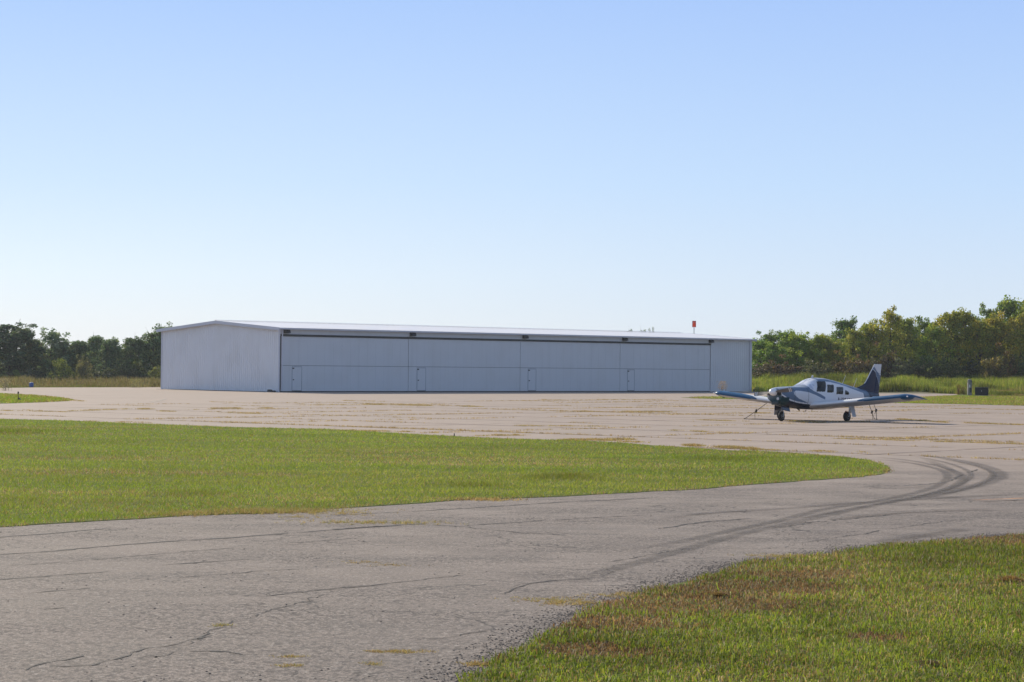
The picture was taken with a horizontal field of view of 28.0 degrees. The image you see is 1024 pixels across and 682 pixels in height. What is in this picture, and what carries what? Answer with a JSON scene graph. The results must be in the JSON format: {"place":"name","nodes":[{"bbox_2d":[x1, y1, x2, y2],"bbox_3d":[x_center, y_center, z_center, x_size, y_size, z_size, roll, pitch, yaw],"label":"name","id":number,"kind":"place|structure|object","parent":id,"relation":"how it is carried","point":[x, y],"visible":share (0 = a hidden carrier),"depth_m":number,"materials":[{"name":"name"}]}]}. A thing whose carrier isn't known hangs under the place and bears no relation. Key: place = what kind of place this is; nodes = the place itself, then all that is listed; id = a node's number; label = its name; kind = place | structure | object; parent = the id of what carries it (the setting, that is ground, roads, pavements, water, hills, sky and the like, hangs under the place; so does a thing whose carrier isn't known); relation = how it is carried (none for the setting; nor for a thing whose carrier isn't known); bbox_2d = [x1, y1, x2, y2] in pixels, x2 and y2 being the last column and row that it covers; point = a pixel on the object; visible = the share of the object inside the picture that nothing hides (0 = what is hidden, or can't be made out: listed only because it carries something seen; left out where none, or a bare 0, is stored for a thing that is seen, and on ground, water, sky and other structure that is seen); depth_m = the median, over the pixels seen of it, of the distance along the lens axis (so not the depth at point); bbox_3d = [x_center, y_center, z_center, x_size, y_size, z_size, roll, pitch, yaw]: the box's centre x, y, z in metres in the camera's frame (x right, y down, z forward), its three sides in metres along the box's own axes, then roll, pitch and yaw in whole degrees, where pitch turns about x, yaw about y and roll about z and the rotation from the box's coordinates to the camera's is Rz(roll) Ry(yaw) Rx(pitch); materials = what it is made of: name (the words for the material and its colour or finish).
{"place":"outdoors","nodes":[
{"label":"outdoors","id":0,"kind":"place"},
{"bbox_2d":[0,395,60,403],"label":"grass wedge","id":1,"kind":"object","parent":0,"point":[30,402],"depth_m":114.16,"materials":[{"name":"green plant"}]},
{"bbox_2d":[0,393,73,402],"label":"lawn","id":2,"kind":"structure","parent":0,"point":[25,398],"depth_m":125.15,"materials":[{"name":"green plant"}]},
{"bbox_2d":[0,418,894,526],"bbox_3d":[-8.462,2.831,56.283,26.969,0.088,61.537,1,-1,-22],"label":"grass island","id":3,"kind":"structure","parent":0,"point":[343,473],"depth_m":42.81,"materials":[{"name":"green plant"}]},
{"bbox_2d":[27,387,941,393],"bbox_3d":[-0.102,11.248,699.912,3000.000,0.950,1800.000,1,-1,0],"label":"ground","id":4,"kind":"structure","parent":0,"point":[915,392],"depth_m":211.52,"materials":[{"name":"green plant"}]},
{"bbox_2d":[0,370,12,377],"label":"bush","id":5,"kind":"object","parent":4,"relation":"on","point":[4,374],"visible":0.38,"depth_m":250.88,"materials":[{"name":"green plant"}]},
{"bbox_2d":[0,331,26,373],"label":"oak tree","id":6,"kind":"object","parent":4,"relation":"on","point":[6,350],"visible":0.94,"depth_m":256.99,"materials":[{"name":"green plant"}]},
{"bbox_2d":[11,370,20,377],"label":"bush","id":7,"kind":"object","parent":4,"relation":"on","point":[16,373],"visible":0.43,"depth_m":252.94,"materials":[{"name":"green plant"}]},
{"bbox_2d":[0,321,44,376],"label":"oak tree","id":8,"kind":"object","parent":4,"relation":"on","point":[13,351],"visible":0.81,"depth_m":258.55,"materials":[{"name":"green plant"}]},
{"bbox_2d":[4,328,45,376],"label":"oak tree","id":9,"kind":"object","parent":4,"relation":"on","point":[25,332],"visible":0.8,"depth_m":259.14,"materials":[{"name":"green plant"}]},
{"bbox_2d":[23,339,49,376],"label":"oak tree","id":10,"kind":"object","parent":4,"relation":"on","point":[40,358],"visible":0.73,"depth_m":260.20,"materials":[{"name":"green plant"}]},
{"bbox_2d":[21,371,52,379],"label":"bush","id":11,"kind":"object","parent":4,"relation":"on","point":[34,373],"visible":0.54,"depth_m":251.81,"materials":[{"name":"green plant"}]},
{"bbox_2d":[30,326,77,378],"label":"oak tree","id":12,"kind":"object","parent":4,"relation":"on","point":[55,343],"visible":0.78,"depth_m":261.46,"materials":[{"name":"green plant"}]},
{"bbox_2d":[47,358,75,380],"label":"bush","id":13,"kind":"object","parent":4,"relation":"on","point":[64,369],"visible":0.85,"depth_m":249.92,"materials":[{"name":"green plant"}]},
{"bbox_2d":[53,340,77,376],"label":"oak tree","id":14,"kind":"object","parent":4,"relation":"on","point":[66,352],"visible":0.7,"depth_m":262.59,"materials":[{"name":"green plant"}]},
{"bbox_2d":[68,343,81,376],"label":"oak tree","id":15,"kind":"object","parent":4,"relation":"on","point":[76,351],"visible":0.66,"depth_m":263.79,"materials":[{"name":"green plant"}]},
{"bbox_2d":[0,375,160,387],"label":"tall weeds","id":16,"kind":"object","parent":4,"relation":"on","point":[20,381],"visible":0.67,"depth_m":217.05,"materials":[{"name":"green plant"}]},
{"bbox_2d":[68,340,94,376],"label":"oak tree","id":17,"kind":"object","parent":4,"relation":"on","point":[75,343],"visible":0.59,"depth_m":264.17,"materials":[{"name":"green plant"}]},
{"bbox_2d":[75,355,93,379],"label":"bush","id":18,"kind":"object","parent":4,"relation":"on","point":[81,367],"visible":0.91,"depth_m":250.75,"materials":[{"name":"green plant"}]},
{"bbox_2d":[81,333,107,377],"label":"oak tree","id":19,"kind":"object","parent":4,"relation":"on","point":[96,342],"visible":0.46,"depth_m":265.10,"materials":[{"name":"green plant"}]},
{"bbox_2d":[86,365,120,379],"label":"bush","id":20,"kind":"object","parent":4,"relation":"on","point":[107,373],"visible":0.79,"depth_m":251.56,"materials":[{"name":"green plant"}]},
{"bbox_2d":[91,339,121,372],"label":"oak tree","id":21,"kind":"object","parent":4,"relation":"on","point":[104,351],"visible":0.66,"depth_m":257.65,"materials":[{"name":"green plant"}]},
{"bbox_2d":[101,336,128,377],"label":"oak tree","id":22,"kind":"object","parent":4,"relation":"on","point":[115,342],"visible":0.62,"depth_m":258.45,"materials":[{"name":"green plant"}]},
{"bbox_2d":[111,363,130,378],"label":"bush","id":23,"kind":"object","parent":4,"relation":"on","point":[122,371],"visible":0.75,"depth_m":254.22,"materials":[{"name":"green plant"}]},
{"bbox_2d":[118,336,147,377],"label":"oak tree","id":24,"kind":"object","parent":4,"relation":"on","point":[127,350],"visible":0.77,"depth_m":259.59,"materials":[{"name":"green plant"}]},
{"bbox_2d":[124,362,148,378],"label":"bush","id":25,"kind":"object","parent":4,"relation":"on","point":[136,372],"visible":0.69,"depth_m":253.88,"materials":[{"name":"green plant"}]},
{"bbox_2d":[119,338,154,377],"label":"oak tree","id":26,"kind":"object","parent":4,"relation":"on","point":[142,346],"visible":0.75,"depth_m":260.31,"materials":[{"name":"green plant"}]},
{"bbox_2d":[135,331,160,378],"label":"oak tree","id":27,"kind":"object","parent":4,"relation":"on","point":[150,339],"visible":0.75,"depth_m":261.38,"materials":[{"name":"green plant"}]},
{"bbox_2d":[148,366,160,379],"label":"bush","id":28,"kind":"object","parent":4,"relation":"on","point":[151,373],"visible":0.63,"depth_m":251.79,"materials":[{"name":"green plant"}]},
{"bbox_2d":[145,321,172,376],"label":"oak tree","id":29,"kind":"object","parent":4,"relation":"on","point":[156,363],"visible":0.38,"depth_m":261.82,"materials":[{"name":"green plant"}]},
{"bbox_2d":[752,363,768,378],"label":"bush","id":30,"kind":"object","parent":4,"relation":"on","point":[759,369],"visible":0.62,"depth_m":240.99,"materials":[{"name":"green plant"}]},
{"bbox_2d":[754,329,786,363],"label":"broadleaf tree","id":31,"kind":"object","parent":4,"relation":"on","point":[769,336],"visible":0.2,"depth_m":252.70,"materials":[{"name":"green plant"}]},
{"bbox_2d":[752,338,793,373],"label":"broadleaf tree","id":32,"kind":"object","parent":4,"relation":"on","point":[758,345],"visible":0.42,"depth_m":249.19,"materials":[{"name":"green plant"}]},
{"bbox_2d":[758,354,790,376],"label":"bush","id":33,"kind":"object","parent":4,"relation":"on","point":[776,370],"visible":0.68,"depth_m":242.05,"materials":[{"name":"green plant"}]},
{"bbox_2d":[755,343,795,374],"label":"broadleaf tree","id":34,"kind":"object","parent":4,"relation":"on","point":[772,351],"visible":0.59,"depth_m":247.52,"materials":[{"name":"green plant"}]},
{"bbox_2d":[762,329,808,372],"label":"broadleaf tree","id":35,"kind":"object","parent":4,"relation":"on","point":[785,339],"visible":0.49,"depth_m":251.44,"materials":[{"name":"green plant"}]},
{"bbox_2d":[776,361,803,374],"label":"bush","id":36,"kind":"object","parent":4,"relation":"on","point":[791,368],"visible":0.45,"depth_m":243.01,"materials":[{"name":"green plant"}]},
{"bbox_2d":[782,331,822,372],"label":"broadleaf tree","id":37,"kind":"object","parent":4,"relation":"on","point":[798,351],"visible":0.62,"depth_m":249.26,"materials":[{"name":"green plant"}]},
{"bbox_2d":[792,358,827,376],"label":"bush","id":38,"kind":"object","parent":4,"relation":"on","point":[810,370],"visible":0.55,"depth_m":241.21,"materials":[{"name":"green plant"}]},
{"bbox_2d":[799,332,840,372],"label":"broadleaf tree","id":39,"kind":"object","parent":4,"relation":"on","point":[817,346],"visible":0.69,"depth_m":248.39,"materials":[{"name":"green plant"}]},
{"bbox_2d":[810,362,838,375],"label":"bush","id":40,"kind":"object","parent":4,"relation":"on","point":[828,368],"visible":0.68,"depth_m":242.40,"materials":[{"name":"green plant"}]},
{"bbox_2d":[812,337,849,369],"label":"broadleaf tree","id":41,"kind":"object","parent":4,"relation":"on","point":[828,349],"visible":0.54,"depth_m":247.28,"materials":[{"name":"green plant"}]},
{"bbox_2d":[826,315,857,340],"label":"broadleaf tree","id":42,"kind":"object","parent":4,"relation":"on","point":[839,333],"visible":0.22,"depth_m":264.56,"materials":[{"name":"green plant"}]},
{"bbox_2d":[830,350,856,374],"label":"bush","id":43,"kind":"object","parent":4,"relation":"on","point":[839,365],"visible":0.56,"depth_m":242.87,"materials":[{"name":"green plant"}]},
{"bbox_2d":[835,337,851,369],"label":"broadleaf tree","id":44,"kind":"object","parent":4,"relation":"on","point":[842,339],"visible":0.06,"depth_m":257.68,"materials":[{"name":"green plant"}]},
{"bbox_2d":[835,327,877,369],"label":"broadleaf tree","id":45,"kind":"object","parent":4,"relation":"on","point":[854,338],"visible":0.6,"depth_m":248.31,"materials":[{"name":"green plant"}]},
{"bbox_2d":[844,354,869,374],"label":"bush","id":46,"kind":"object","parent":4,"relation":"on","point":[862,367],"visible":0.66,"depth_m":241.06,"materials":[{"name":"green plant"}]},
{"bbox_2d":[846,319,887,365],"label":"broadleaf tree","id":47,"kind":"object","parent":4,"relation":"on","point":[866,328],"visible":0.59,"depth_m":249.22,"materials":[{"name":"green plant"}]},
{"bbox_2d":[864,356,885,375],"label":"bush","id":48,"kind":"object","parent":4,"relation":"on","point":[871,364],"visible":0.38,"depth_m":242.46,"materials":[{"name":"green plant"}]},
{"bbox_2d":[869,340,902,378],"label":"bush","id":49,"kind":"object","parent":4,"relation":"on","point":[884,361],"visible":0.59,"depth_m":243.17,"materials":[{"name":"green plant"}]},
{"bbox_2d":[869,305,923,378],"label":"broadleaf tree","id":50,"kind":"object","parent":4,"relation":"on","point":[887,334],"visible":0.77,"depth_m":247.94,"materials":[{"name":"green plant"}]},
{"bbox_2d":[882,357,914,378],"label":"bush","id":51,"kind":"object","parent":4,"relation":"on","point":[899,369],"visible":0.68,"depth_m":241.11,"materials":[{"name":"green plant"}]},
{"bbox_2d":[890,358,924,376],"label":"bush","id":52,"kind":"object","parent":4,"relation":"on","point":[915,368],"visible":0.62,"depth_m":242.38,"materials":[{"name":"green plant"}]},
{"bbox_2d":[892,314,929,377],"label":"broadleaf tree","id":53,"kind":"object","parent":4,"relation":"on","point":[911,329],"visible":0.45,"depth_m":250.23,"materials":[{"name":"green plant"}]},
{"bbox_2d":[909,315,938,376],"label":"broadleaf tree","id":54,"kind":"object","parent":4,"relation":"on","point":[924,324],"visible":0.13,"depth_m":258.38,"materials":[{"name":"green plant"}]},
{"bbox_2d":[914,354,937,378],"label":"bush","id":55,"kind":"object","parent":4,"relation":"on","point":[927,358],"visible":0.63,"depth_m":243.46,"materials":[{"name":"green plant"}]},
{"bbox_2d":[910,323,964,378],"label":"broadleaf tree","id":56,"kind":"object","parent":4,"relation":"on","point":[932,332],"visible":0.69,"depth_m":248.43,"materials":[{"name":"green plant"}]},
{"bbox_2d":[924,352,951,377],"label":"bush","id":57,"kind":"object","parent":4,"relation":"on","point":[936,366],"visible":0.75,"depth_m":240.84,"materials":[{"name":"green plant"}]},
{"bbox_2d":[928,308,975,377],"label":"broadleaf tree","id":58,"kind":"object","parent":4,"relation":"on","point":[951,320],"visible":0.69,"depth_m":249.51,"materials":[{"name":"green plant"}]},
{"bbox_2d":[942,358,967,378],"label":"bush","id":59,"kind":"object","parent":4,"relation":"on","point":[956,368],"visible":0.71,"depth_m":241.69,"materials":[{"name":"green plant"}]},
{"bbox_2d":[941,307,986,375],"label":"broadleaf tree","id":60,"kind":"object","parent":4,"relation":"on","point":[968,316],"visible":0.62,"depth_m":250.37,"materials":[{"name":"green plant"}]},
{"bbox_2d":[961,360,983,377],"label":"bush","id":61,"kind":"object","parent":4,"relation":"on","point":[971,369],"visible":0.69,"depth_m":243.29,"materials":[{"name":"green plant"}]},
{"bbox_2d":[949,318,1001,377],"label":"broadleaf tree","id":62,"kind":"object","parent":4,"relation":"on","point":[982,328],"visible":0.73,"depth_m":248.31,"materials":[{"name":"green plant"}]},
{"bbox_2d":[958,302,1007,360],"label":"broadleaf tree","id":63,"kind":"object","parent":4,"relation":"on","point":[984,311],"visible":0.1,"depth_m":258.76,"materials":[{"name":"green plant"}]},
{"bbox_2d":[976,356,1007,377],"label":"bush","id":64,"kind":"object","parent":4,"relation":"on","point":[986,368],"visible":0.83,"depth_m":240.95,"materials":[{"name":"green plant"}]},
{"bbox_2d":[976,311,1017,375],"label":"broadleaf tree","id":65,"kind":"object","parent":4,"relation":"on","point":[998,324],"visible":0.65,"depth_m":249.28,"materials":[{"name":"green plant"}]},
{"bbox_2d":[985,294,1023,372],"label":"broadleaf tree","id":66,"kind":"object","parent":4,"relation":"on","point":[1007,306],"visible":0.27,"depth_m":257.39,"materials":[{"name":"green plant"}]},
{"bbox_2d":[990,343,1018,377],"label":"bush","id":67,"kind":"object","parent":4,"relation":"on","point":[1012,362],"visible":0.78,"depth_m":241.89,"materials":[{"name":"green plant"}]},
{"bbox_2d":[997,312,1023,373],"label":"broadleaf tree","id":68,"kind":"object","parent":4,"relation":"on","point":[1017,336],"visible":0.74,"depth_m":248.40,"materials":[{"name":"green plant"}]},
{"bbox_2d":[1008,353,1023,377],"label":"bush","id":69,"kind":"object","parent":4,"relation":"on","point":[1021,367],"visible":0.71,"depth_m":243.29,"materials":[{"name":"green plant"}]},
{"bbox_2d":[1008,300,1023,374],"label":"broadleaf tree","id":70,"kind":"object","parent":4,"relation":"on","point":[1021,305],"visible":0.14,"depth_m":255.36,"materials":[{"name":"green plant"}]},
{"bbox_2d":[0,387,1023,681],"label":"apron","id":71,"kind":"object","parent":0,"point":[94,621],"visible":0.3,"depth_m":25.04,"materials":[{"name":"grey asphalt"}]},
{"bbox_2d":[0,377,11,390],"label":"wild plant","id":72,"kind":"object","parent":71,"relation":"on","point":[5,384],"visible":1,"depth_m":165.79,"materials":[{"name":"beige plant"}]},
{"bbox_2d":[127,379,148,387],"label":"wild plant","id":73,"kind":"object","parent":71,"relation":"on","point":[135,383],"visible":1,"depth_m":195.94,"materials":[{"name":"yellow plant"}]},
{"bbox_2d":[156,320,756,391],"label":"hangar","id":74,"kind":"structure","parent":71,"relation":"on","point":[240,355],"depth_m":184.67,"materials":[{"name":"white metal"}]},
{"bbox_2d":[281,336,407,391],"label":"bifold door","id":75,"kind":"structure","parent":74,"relation":"in","point":[310,364],"depth_m":176.37,"materials":[{"name":"white metal"}]},
{"bbox_2d":[408,339,519,391],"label":"bifold door","id":76,"kind":"structure","parent":74,"relation":"in","point":[434,365],"depth_m":185.24,"materials":[{"name":"white metal"}]},
{"bbox_2d":[520,341,619,391],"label":"bifold door","id":77,"kind":"structure","parent":74,"relation":"in","point":[544,366],"depth_m":193.89,"materials":[{"name":"white metal"}]},
{"bbox_2d":[620,343,709,391],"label":"bifold door","id":78,"kind":"structure","parent":74,"relation":"in","point":[643,367],"depth_m":202.40,"materials":[{"name":"white metal"}]},
{"bbox_2d":[1,469,977,669],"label":"pavement cracks","id":79,"kind":"object","parent":71,"relation":"on","point":[207,632],"visible":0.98,"depth_m":23.22,"materials":[{"name":"black asphalt"}]},
{"bbox_2d":[3,507,1012,681],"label":"loose stones","id":80,"kind":"object","parent":71,"relation":"on","point":[564,613],"visible":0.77,"depth_m":18.72,"materials":[{"name":"grey gravel"}]},
{"bbox_2d":[7,399,1010,454],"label":"joint stains","id":81,"kind":"object","parent":71,"relation":"on","point":[591,428],"visible":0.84,"depth_m":86.21,"materials":[{"name":"brown"}]},
{"bbox_2d":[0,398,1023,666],"bbox_3d":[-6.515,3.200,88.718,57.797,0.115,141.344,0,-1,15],"label":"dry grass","id":82,"kind":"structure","parent":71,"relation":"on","point":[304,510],"depth_m":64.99,"materials":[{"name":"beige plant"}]},
{"bbox_2d":[714,364,927,420],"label":"aeroplane","id":83,"kind":"object","parent":71,"relation":"on","point":[811,393],"visible":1,"depth_m":87.63,"materials":[{"name":"paint"}]},
{"bbox_2d":[0,0,1023,348],"label":"sky","id":84,"kind":"structure","parent":0,"point":[732,168],"materials":[{"name":"blue"}]},
{"bbox_2d":[452,531,1023,681],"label":"grass verge","id":85,"kind":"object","parent":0,"point":[657,627],"depth_m":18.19,"materials":[{"name":"green plant"}]},
{"bbox_2d":[710,591,728,595],"bbox_3d":[1.921,2.336,19.036,0.236,0.046,0.261,1,-1,0],"label":"grass clod","id":86,"kind":"object","parent":85,"relation":"on","point":[717,593],"depth_m":19.01,"materials":[{"name":"brown plant"}]},
{"bbox_2d":[915,659,945,666],"bbox_3d":[2.978,2.284,14.614,0.289,0.047,0.310,1,-1,0],"label":"grass clod","id":87,"kind":"object","parent":85,"relation":"on","point":[935,661],"depth_m":14.59,"materials":[{"name":"plant"}]},
{"bbox_2d":[996,575,1023,581],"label":"grass clod","id":88,"kind":"object","parent":85,"relation":"on","point":[1006,578],"depth_m":20.59,"materials":[{"name":"brown plant"}]},
{"bbox_2d":[681,394,1022,405],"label":"grass strip","id":89,"kind":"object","parent":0,"point":[900,402],"depth_m":155.93,"materials":[{"name":"green plant"}]},
{"bbox_2d":[748,371,1023,395],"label":"tall weeds","id":90,"kind":"object","parent":89,"relation":"on","point":[1010,386],"visible":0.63,"depth_m":221.17,"materials":[{"name":"green plant"}]},
{"bbox_2d":[967,379,971,394],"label":"service pedestal","id":91,"kind":"object","parent":89,"relation":"on","point":[969,387],"visible":0.95,"depth_m":195.98,"materials":[{"name":"grey metal"}]},
{"bbox_2d":[974,387,988,395],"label":"transformer box","id":92,"kind":"object","parent":89,"relation":"on","point":[981,391],"visible":0.99,"depth_m":190.20,"materials":[{"name":"black metal"}]},
{"bbox_2d":[691,395,1023,405],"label":"lawn","id":93,"kind":"structure","parent":0,"point":[1001,400],"depth_m":157.96,"materials":[{"name":"green plant"}]}
]}

